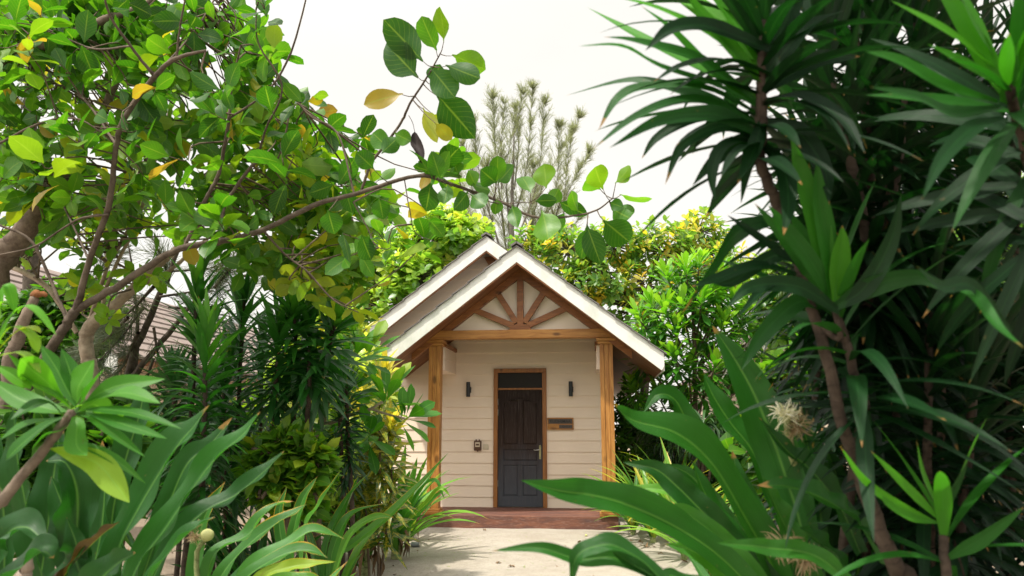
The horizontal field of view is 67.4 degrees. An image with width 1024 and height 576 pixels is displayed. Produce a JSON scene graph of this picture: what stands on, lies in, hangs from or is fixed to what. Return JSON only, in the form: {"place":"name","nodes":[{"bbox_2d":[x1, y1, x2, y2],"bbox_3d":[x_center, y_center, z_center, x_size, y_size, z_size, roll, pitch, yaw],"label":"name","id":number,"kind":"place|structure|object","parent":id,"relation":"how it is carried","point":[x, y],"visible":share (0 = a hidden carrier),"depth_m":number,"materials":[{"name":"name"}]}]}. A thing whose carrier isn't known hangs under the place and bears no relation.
{"place":"outdoors","nodes":[
{"label":"outdoors","id":0,"kind":"place"},
{"bbox_2d":[16,557,33,575],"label":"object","id":1,"kind":"object","parent":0,"point":[27,569],"visible":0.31,"depth_m":2.10,"materials":[{"name":"beige"}]},
{"bbox_2d":[50,230,318,428],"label":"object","id":2,"kind":"object","parent":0,"point":[131,357],"visible":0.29,"depth_m":8.48,"materials":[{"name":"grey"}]},
{"bbox_2d":[0,0,1023,427],"label":"sky","id":3,"kind":"structure","parent":0,"point":[341,44],"materials":[{"name":"white"}]},
{"bbox_2d":[339,530,689,575],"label":"weed sprouts","id":4,"kind":"object","parent":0,"point":[532,563],"visible":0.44,"depth_m":9.96,"materials":[{"name":"green plant"}]},
{"bbox_2d":[13,429,1023,575],"bbox_3d":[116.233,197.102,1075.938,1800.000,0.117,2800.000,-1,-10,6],"label":"sand ground","id":5,"kind":"structure","parent":0,"point":[437,559],"depth_m":9.92,"materials":[{"name":"beige sand"}]},
{"bbox_2d":[0,289,47,425],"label":"lopped sapling","id":6,"kind":"object","parent":5,"relation":"on","point":[16,342],"visible":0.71,"depth_m":4.57,"materials":[{"name":"brown plant"}]},
{"bbox_2d":[18,0,72,293],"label":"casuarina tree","id":7,"kind":"object","parent":5,"relation":"on","point":[27,282],"visible":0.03,"depth_m":12.89,"materials":[{"name":"green plant"}]},
{"bbox_2d":[0,324,112,403],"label":"garden shrub","id":8,"kind":"object","parent":5,"relation":"on","point":[3,350],"visible":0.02,"depth_m":11.26,"materials":[{"name":"green plant"}]},
{"bbox_2d":[0,275,131,407],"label":"garden shrub","id":9,"kind":"object","parent":5,"relation":"on","point":[48,306],"visible":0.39,"depth_m":10.74,"materials":[{"name":"green plant"}]},
{"bbox_2d":[0,386,161,558],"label":"garden shrub","id":10,"kind":"object","parent":5,"relation":"on","point":[95,435],"visible":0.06,"depth_m":4.46,"materials":[{"name":"green plant"}]},
{"bbox_2d":[0,283,180,508],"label":"paddle leaved shrub","id":11,"kind":"object","parent":5,"relation":"on","point":[67,377],"visible":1,"depth_m":1.86,"materials":[{"name":"green plant"}]},
{"bbox_2d":[0,0,206,288],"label":"leaning tree","id":12,"kind":"object","parent":5,"relation":"on","point":[134,17],"visible":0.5,"depth_m":5.65,"materials":[{"name":"green plant"}]},
{"bbox_2d":[0,265,272,413],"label":"shingled villa","id":13,"kind":"object","parent":5,"relation":"on","point":[16,280],"visible":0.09,"depth_m":16.92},
{"bbox_2d":[107,385,175,545],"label":"garden shrub","id":14,"kind":"object","parent":5,"relation":"on","point":[118,401],"visible":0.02,"depth_m":7.89,"materials":[{"name":"green plant"}]},
{"bbox_2d":[0,386,283,575],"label":"strap lily","id":15,"kind":"object","parent":5,"relation":"on","point":[69,519],"visible":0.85,"depth_m":2.40,"materials":[{"name":"green plant"}]},
{"bbox_2d":[54,533,239,575],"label":"strap lily","id":16,"kind":"object","parent":5,"relation":"on","point":[130,540],"visible":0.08,"depth_m":4.40,"materials":[{"name":"green plant"}]},
{"bbox_2d":[136,252,251,575],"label":"spear leaved plant","id":17,"kind":"object","parent":5,"relation":"on","point":[197,273],"visible":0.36,"depth_m":5.93,"materials":[{"name":"green plant"}]},
{"bbox_2d":[0,0,404,399],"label":"pale barked tree","id":18,"kind":"object","parent":5,"relation":"on","point":[264,258],"visible":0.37,"depth_m":6.04,"materials":[{"name":"green plant"}]},
{"bbox_2d":[149,287,267,554],"bbox_3d":[-2.240,1.300,5.480,0.844,2.702,0.818,8,-13,-36],"label":"spear leaved plant","id":19,"kind":"object","parent":5,"relation":"on","point":[204,329],"visible":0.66,"depth_m":5.55,"materials":[{"name":"green plant"}]},
{"bbox_2d":[160,507,267,575],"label":"strap lily","id":20,"kind":"object","parent":5,"relation":"on","point":[241,558],"visible":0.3,"depth_m":6.40,"materials":[{"name":"green plant"}]},
{"bbox_2d":[138,310,290,575],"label":"spear leaved plant","id":21,"kind":"object","parent":5,"relation":"on","point":[161,362],"visible":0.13,"depth_m":7.17,"materials":[{"name":"green plant"}]},
{"bbox_2d":[181,411,263,569],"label":"garden shrub","id":22,"kind":"object","parent":5,"relation":"on","point":[245,502],"depth_m":8.83,"materials":[{"name":"green plant"}]},
{"bbox_2d":[179,270,278,567],"bbox_3d":[-2.372,1.324,6.518,0.912,3.028,1.037,2,-10,-11],"label":"spear leaved plant","id":23,"kind":"object","parent":5,"relation":"on","point":[245,291],"visible":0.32,"depth_m":6.50,"materials":[{"name":"green plant"}]},
{"bbox_2d":[230,382,267,427],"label":"garden shrub","id":24,"kind":"object","parent":5,"relation":"on","point":[254,395],"visible":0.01,"depth_m":10.31,"materials":[{"name":"green plant"}]},
{"bbox_2d":[185,482,346,575],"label":"strap lily","id":25,"kind":"object","parent":5,"relation":"on","point":[247,535],"visible":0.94,"depth_m":3.10,"materials":[{"name":"green plant"}]},
{"bbox_2d":[227,518,323,569],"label":"strap lily","id":26,"kind":"object","parent":5,"relation":"on","point":[316,538],"visible":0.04,"depth_m":7.57,"materials":[{"name":"green plant"}]},
{"bbox_2d":[227,414,344,561],"bbox_3d":[-1.712,1.846,5.824,0.864,1.761,0.704,-1,-10,6],"label":"garden shrub","id":27,"kind":"object","parent":5,"relation":"on","point":[301,462],"visible":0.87,"depth_m":5.76,"materials":[{"name":"green plant"}]},
{"bbox_2d":[222,283,379,571],"bbox_3d":[-1.615,1.309,5.968,1.195,2.861,1.004,-1,-10,6],"label":"spear leaved plant","id":28,"kind":"object","parent":5,"relation":"on","point":[305,386],"visible":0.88,"depth_m":6.01,"materials":[{"name":"green plant"}]},
{"bbox_2d":[258,324,353,558],"bbox_3d":[-2.554,1.882,9.716,1.316,3.079,1.100,-1,-10,6],"label":"garden shrub","id":29,"kind":"object","parent":5,"relation":"on","point":[270,380],"visible":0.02,"depth_m":9.55,"materials":[{"name":"green plant"}]},
{"bbox_2d":[273,472,356,575],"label":"strap lily","id":30,"kind":"object","parent":5,"relation":"on","point":[280,533],"visible":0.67,"depth_m":4.68,"materials":[{"name":"green plant"}]},
{"bbox_2d":[308,499,337,552],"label":"garden shrub","id":31,"kind":"object","parent":5,"relation":"on","point":[311,521],"depth_m":9.24,"materials":[{"name":"green plant"}]},
{"bbox_2d":[280,388,368,571],"bbox_3d":[-2.070,2.062,8.138,1.108,2.160,0.944,-1,-10,6],"label":"garden shrub","id":32,"kind":"object","parent":5,"relation":"on","point":[333,501],"visible":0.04,"depth_m":8.11,"materials":[{"name":"green plant"}]},
{"bbox_2d":[0,0,651,390],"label":"broad leaved tree","id":33,"kind":"object","parent":5,"relation":"on","point":[138,128],"visible":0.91,"depth_m":5.12,"materials":[{"name":"green plant"}]},
{"bbox_2d":[317,364,373,575],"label":"spear leaved plant","id":34,"kind":"object","parent":5,"relation":"on","point":[348,478],"visible":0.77,"depth_m":7.01,"materials":[{"name":"green plant"}]},
{"bbox_2d":[247,454,446,575],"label":"strap lily","id":35,"kind":"object","parent":5,"relation":"on","point":[338,547],"visible":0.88,"depth_m":5.88,"materials":[{"name":"green plant"}]},
{"bbox_2d":[255,301,440,557],"bbox_3d":[-1.521,1.471,7.140,1.630,2.974,1.093,-1,-10,6],"label":"plumeria shrub","id":36,"kind":"object","parent":5,"relation":"on","point":[373,423],"visible":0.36,"depth_m":7.36,"materials":[{"name":"green plant"}]},
{"bbox_2d":[315,302,380,352],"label":"garden shrub","id":37,"kind":"object","parent":5,"relation":"on","point":[361,327],"visible":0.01,"depth_m":11.45,"materials":[{"name":"yellow plant"}]},
{"bbox_2d":[309,392,397,572],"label":"croton shrub","id":38,"kind":"object","parent":5,"relation":"on","point":[356,502],"visible":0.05,"depth_m":8.81,"materials":[{"name":"green plant"}]},
{"bbox_2d":[311,497,408,575],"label":"strap lily","id":39,"kind":"object","parent":5,"relation":"on","point":[363,567],"visible":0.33,"depth_m":8.53,"materials":[{"name":"green plant"}]},
{"bbox_2d":[338,346,407,466],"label":"garden shrub","id":40,"kind":"object","parent":5,"relation":"on","point":[394,397],"visible":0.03,"depth_m":9.27,"materials":[{"name":"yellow plant"}]},
{"bbox_2d":[339,346,424,575],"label":"croton shrub","id":41,"kind":"object","parent":5,"relation":"on","point":[381,486],"visible":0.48,"depth_m":8.34,"materials":[{"name":"green plant"}]},
{"bbox_2d":[305,202,495,328],"bbox_3d":[-2.860,1.389,18.468,5.071,7.178,2.747,-1,-10,6],"label":"round leaved tree","id":42,"kind":"object","parent":5,"relation":"on","point":[463,232],"visible":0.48,"depth_m":18.20,"materials":[{"name":"green plant"}]},
{"bbox_2d":[404,542,419,546],"bbox_3d":[-1.367,3.514,10.519,0.215,0.074,0.072,-1,-10,6],"label":"garden spotlight","id":43,"kind":"object","parent":5,"relation":"on","point":[414,544],"visible":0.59,"depth_m":10.49,"materials":[{"name":"grey metal"}]},
{"bbox_2d":[405,471,450,540],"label":"strap lily","id":44,"kind":"object","parent":5,"relation":"on","point":[413,530],"visible":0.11,"depth_m":10.99,"materials":[{"name":"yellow plant"}]},
{"bbox_2d":[172,522,686,575],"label":"leaf litter","id":45,"kind":"object","parent":5,"relation":"on","point":[556,566],"visible":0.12,"depth_m":10.39,"materials":[{"name":"brown plant"}]},
{"bbox_2d":[380,445,485,559],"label":"strap lily","id":46,"kind":"object","parent":5,"relation":"on","point":[415,502],"visible":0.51,"depth_m":9.70,"materials":[{"name":"green plant"}]},
{"bbox_2d":[366,232,666,529],"bbox_3d":[0.294,2.814,20.384,6.000,5.209,17.050,-1,-10,6],"label":"beach bungalow","id":47,"kind":"object","parent":5,"relation":"on","point":[517,336],"visible":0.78,"depth_m":13.58,"materials":[{"name":"beige paint"}]},
{"bbox_2d":[466,382,470,396],"bbox_3d":[-0.784,1.836,13.895,0.081,0.265,0.119,-1,-10,6],"label":"wall lamp","id":48,"kind":"object","parent":47,"relation":"attached to","point":[468,389],"visible":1,"depth_m":13.85,"materials":[{"name":"black metal"}]},
{"bbox_2d":[474,439,481,451],"bbox_3d":[-0.612,2.813,13.710,0.135,0.215,0.062,-1,-10,6],"label":"key card box","id":49,"kind":"object","parent":47,"relation":"attached to","point":[477,446],"visible":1,"depth_m":13.69,"materials":[{"name":"brown plastic"}]},
{"bbox_2d":[483,444,488,448],"bbox_3d":[-0.466,2.834,13.712,0.095,0.095,0.020,-1,-10,6],"label":"light switch","id":50,"kind":"object","parent":47,"relation":"attached to","point":[485,446],"visible":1,"depth_m":13.71,"materials":[{"name":"beige plastic"}]},
{"bbox_2d":[498,390,542,506],"bbox_3d":[0.141,2.837,13.645,0.803,2.032,0.121,-1,-10,6],"label":"door","id":51,"kind":"structure","parent":47,"relation":"in","point":[520,435],"depth_m":13.66,"materials":[{"name":"brown wood"}]},
{"bbox_2d":[547,418,573,429],"bbox_3d":[0.860,2.409,13.641,0.467,0.211,0.030,-1,-10,6],"label":"name sign","id":52,"kind":"object","parent":47,"relation":"attached to","point":[560,423],"visible":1,"depth_m":13.63,"materials":[{"name":"brown wood"}]},
{"bbox_2d":[569,381,572,395],"bbox_3d":[1.053,1.801,13.703,0.081,0.265,0.119,-1,-10,6],"label":"wall lamp","id":53,"kind":"object","parent":47,"relation":"attached to","point":[570,388],"visible":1,"depth_m":13.65,"materials":[{"name":"black metal"}]},
{"bbox_2d":[451,76,597,269],"bbox_3d":[0.393,-0.492,26.270,5.120,13.695,3.822,2,-10,-10],"label":"casuarina tree","id":54,"kind":"object","parent":5,"relation":"on","point":[516,118],"visible":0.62,"depth_m":26.74,"materials":[{"name":"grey plant"}]},
{"bbox_2d":[493,532,697,575],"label":"strap lily","id":55,"kind":"object","parent":5,"relation":"on","point":[609,549],"visible":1,"depth_m":1.51,"materials":[{"name":"green plant"}]},
{"bbox_2d":[581,469,653,534],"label":"strap lily","id":56,"kind":"object","parent":5,"relation":"on","point":[631,522],"visible":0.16,"depth_m":11.57,"materials":[{"name":"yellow plant"}]},
{"bbox_2d":[506,206,751,459],"bbox_3d":[3.009,1.347,17.636,6.403,6.963,2.341,0,-10,-1],"label":"yellowing tree","id":57,"kind":"object","parent":5,"relation":"on","point":[579,272],"visible":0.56,"depth_m":17.73,"materials":[{"name":"green plant"}]},
{"bbox_2d":[614,375,651,482],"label":"garden shrub","id":58,"kind":"object","parent":5,"relation":"on","point":[623,444],"visible":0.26,"depth_m":17.21,"materials":[{"name":"green plant"}]},
{"bbox_2d":[588,451,708,542],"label":"strap lily","id":59,"kind":"object","parent":5,"relation":"on","point":[644,480],"visible":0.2,"depth_m":11.26,"materials":[{"name":"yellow plant"}]},
{"bbox_2d":[624,409,672,449],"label":"blade leaved plant","id":60,"kind":"object","parent":5,"relation":"on","point":[641,433],"visible":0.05,"depth_m":15.30,"materials":[{"name":"plant"}]},
{"bbox_2d":[631,408,694,466],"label":"blade leaved plant","id":61,"kind":"object","parent":5,"relation":"on","point":[660,452],"visible":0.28,"depth_m":13.67,"materials":[{"name":"plant"}]},
{"bbox_2d":[596,437,729,559],"bbox_3d":[2.148,2.626,9.643,2.185,1.560,2.017,2,-11,-12],"label":"strap lily","id":62,"kind":"object","parent":5,"relation":"on","point":[671,499],"visible":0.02,"depth_m":9.75,"materials":[{"name":"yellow plant"}]},
{"bbox_2d":[615,437,712,492],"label":"garden shrub","id":63,"kind":"object","parent":5,"relation":"on","point":[637,449],"visible":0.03,"depth_m":15.12,"materials":[{"name":"green plant"}]},
{"bbox_2d":[616,442,723,497],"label":"strap lily","id":64,"kind":"object","parent":5,"relation":"on","point":[685,460],"visible":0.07,"depth_m":11.81,"materials":[{"name":"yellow plant"}]},
{"bbox_2d":[608,494,769,575],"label":"strap lily","id":65,"kind":"object","parent":5,"relation":"on","point":[672,539],"visible":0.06,"depth_m":8.20,"materials":[{"name":"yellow plant"}]},
{"bbox_2d":[616,246,769,429],"bbox_3d":[3.349,1.650,13.479,2.993,4.876,2.238,-1,-10,6],"label":"rosette tree","id":66,"kind":"object","parent":5,"relation":"on","point":[714,295],"visible":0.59,"depth_m":13.34,"materials":[{"name":"green plant"}]},
{"bbox_2d":[661,409,732,480],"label":"blade leaved plant","id":67,"kind":"object","parent":5,"relation":"on","point":[719,433],"visible":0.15,"depth_m":11.43,"materials":[{"name":"plant"}]},
{"bbox_2d":[672,443,768,511],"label":"garden shrub","id":68,"kind":"object","parent":5,"relation":"on","point":[713,478],"visible":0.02,"depth_m":13.93,"materials":[{"name":"green plant"}]},
{"bbox_2d":[720,414,765,501],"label":"broad leaved bush","id":69,"kind":"object","parent":5,"relation":"on","point":[727,440],"visible":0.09,"depth_m":7.29,"materials":[{"name":"green plant"}]},
{"bbox_2d":[521,326,967,575],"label":"strap lily","id":70,"kind":"object","parent":5,"relation":"on","point":[706,528],"visible":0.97,"depth_m":2.10,"materials":[{"name":"green plant"}]},
{"bbox_2d":[677,336,848,469],"bbox_3d":[8.806,3.093,23.503,6.467,5.616,11.048,-1,-10,6],"label":"white villa","id":71,"kind":"object","parent":5,"relation":"on","point":[734,397],"visible":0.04,"depth_m":21.31,"materials":[{"name":"white"}]},
{"bbox_2d":[738,243,805,350],"bbox_3d":[5.205,1.453,13.774,2.097,5.391,1.766,-1,-10,6],"label":"backdrop tree","id":72,"kind":"object","parent":5,"relation":"on","point":[777,342],"visible":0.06,"depth_m":13.71,"materials":[{"name":"green plant"}]},
{"bbox_2d":[736,349,818,531],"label":"broad leaved bush","id":73,"kind":"object","parent":5,"relation":"on","point":[762,365],"visible":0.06,"depth_m":6.41,"materials":[{"name":"green plant"}]},
{"bbox_2d":[569,0,1023,575],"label":"broad spear plant","id":74,"kind":"object","parent":5,"relation":"on","point":[759,40],"visible":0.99,"depth_m":1.69,"materials":[{"name":"green plant"}]},
{"bbox_2d":[777,328,833,444],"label":"broad leaved bush","id":75,"kind":"object","parent":5,"relation":"on","point":[790,342],"depth_m":7.06,"materials":[{"name":"green plant"}]},
{"bbox_2d":[776,176,914,297],"bbox_3d":[5.713,0.817,12.166,3.296,6.067,1.938,-1,-10,6],"label":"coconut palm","id":76,"kind":"object","parent":5,"relation":"on","point":[780,294],"depth_m":13.06,"materials":[{"name":"green plant"}]},
{"bbox_2d":[717,0,1020,555],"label":"broad spear plant","id":77,"kind":"object","parent":5,"relation":"on","point":[894,167],"visible":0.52,"depth_m":2.00,"materials":[{"name":"green plant"}]},
{"bbox_2d":[721,0,1023,575],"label":"broad spear plant","id":78,"kind":"object","parent":5,"relation":"on","point":[990,26],"visible":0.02,"depth_m":2.95,"materials":[{"name":"green plant"}]},
{"bbox_2d":[734,185,1023,574],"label":"broad spear plant","id":79,"kind":"object","parent":5,"relation":"on","point":[802,383],"depth_m":3.53,"materials":[{"name":"green plant"}]},
{"bbox_2d":[734,0,1023,575],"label":"broad spear plant","id":80,"kind":"object","parent":5,"relation":"on","point":[884,9],"visible":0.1,"depth_m":2.26,"materials":[{"name":"green plant"}]},
{"bbox_2d":[769,192,1023,575],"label":"broad spear plant","id":81,"kind":"object","parent":5,"relation":"on","point":[969,340],"visible":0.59,"depth_m":1.96,"materials":[{"name":"green plant"}]},
{"bbox_2d":[816,416,1023,575],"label":"broad spear plant","id":82,"kind":"object","parent":5,"relation":"on","point":[943,494],"visible":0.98,"depth_m":1.62,"materials":[{"name":"green plant"}]},
{"bbox_2d":[844,0,1023,575],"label":"broad spear plant","id":83,"kind":"object","parent":5,"relation":"on","point":[1015,380],"visible":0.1,"depth_m":2.58,"materials":[{"name":"green plant"}]},
{"bbox_2d":[859,0,1023,384],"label":"broad spear plant","id":84,"kind":"object","parent":5,"relation":"on","point":[970,109],"visible":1,"depth_m":1.42,"materials":[{"name":"green plant"}]},
{"bbox_2d":[940,172,1022,493],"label":"backdrop tree","id":85,"kind":"object","parent":5,"relation":"on","point":[1021,224],"depth_m":15.61,"materials":[{"name":"green plant"}]}
]}

